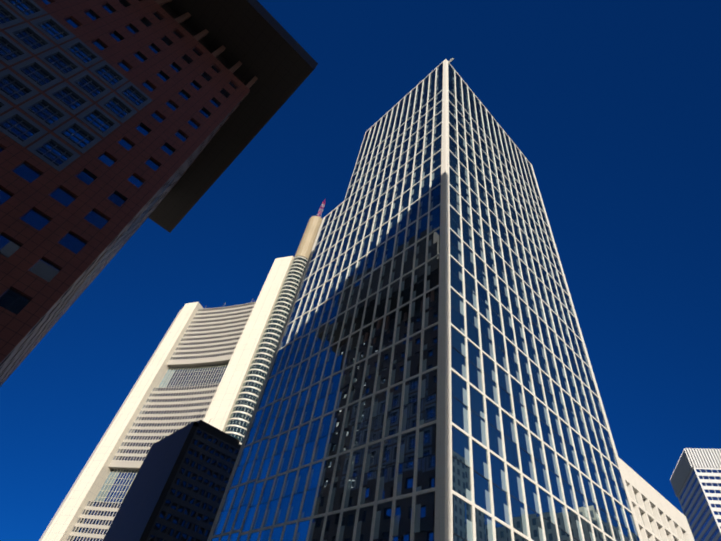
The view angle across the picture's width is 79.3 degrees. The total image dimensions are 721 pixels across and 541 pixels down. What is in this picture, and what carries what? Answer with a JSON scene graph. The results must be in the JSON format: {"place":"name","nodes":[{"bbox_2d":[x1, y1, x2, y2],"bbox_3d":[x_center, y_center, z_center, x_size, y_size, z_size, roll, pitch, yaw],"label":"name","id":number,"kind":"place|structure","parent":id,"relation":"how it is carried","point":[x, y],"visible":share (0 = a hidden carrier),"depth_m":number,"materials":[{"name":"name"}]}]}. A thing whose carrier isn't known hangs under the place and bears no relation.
{"place":"outdoors","nodes":[
{"label":"outdoors","id":0,"kind":"place"},
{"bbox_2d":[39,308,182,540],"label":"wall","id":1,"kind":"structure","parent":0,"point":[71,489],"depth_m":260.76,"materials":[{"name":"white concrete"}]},
{"bbox_2d":[103,410,240,540],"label":"dark tower","id":2,"kind":"structure","parent":0,"point":[176,490],"depth_m":163.07,"materials":[{"name":"stone"}]},
{"bbox_2d":[0,0,720,540],"label":"sky","id":3,"kind":"structure","parent":0,"point":[613,106],"materials":[{"name":"blue"}]},
{"bbox_3d":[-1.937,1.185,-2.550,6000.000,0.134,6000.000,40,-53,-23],"label":"ground","id":4,"kind":"structure","parent":0,"visible":0},
{"bbox_2d":[0,0,317,385],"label":"building","id":5,"kind":"structure","parent":4,"relation":"on","point":[121,121],"depth_m":71.44,"materials":[{"name":"tile"}]},
{"bbox_2d":[41,256,296,540],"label":"skyscraper","id":6,"kind":"structure","parent":4,"relation":"on","point":[202,359],"depth_m":268.23,"materials":[{"name":"grey concrete"}]},
{"bbox_2d":[224,216,322,444],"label":"cylindrical tower","id":7,"kind":"structure","parent":4,"relation":"on","point":[245,407],"depth_m":282.90,"materials":[{"name":"beige"}]},
{"bbox_2d":[207,58,642,540],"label":"skyscraper","id":8,"kind":"structure","parent":4,"relation":"on","point":[430,376],"depth_m":76.10,"materials":[{"name":"blue glass"}]},
{"bbox_2d":[619,458,694,540],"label":"building","id":9,"kind":"structure","parent":4,"relation":"on","point":[659,517],"depth_m":90.58,"materials":[{"name":"beige concrete"}]},
{"bbox_2d":[670,448,720,540],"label":"building","id":10,"kind":"structure","parent":4,"relation":"on","point":[695,479],"depth_m":246.15,"materials":[{"name":"grey"}]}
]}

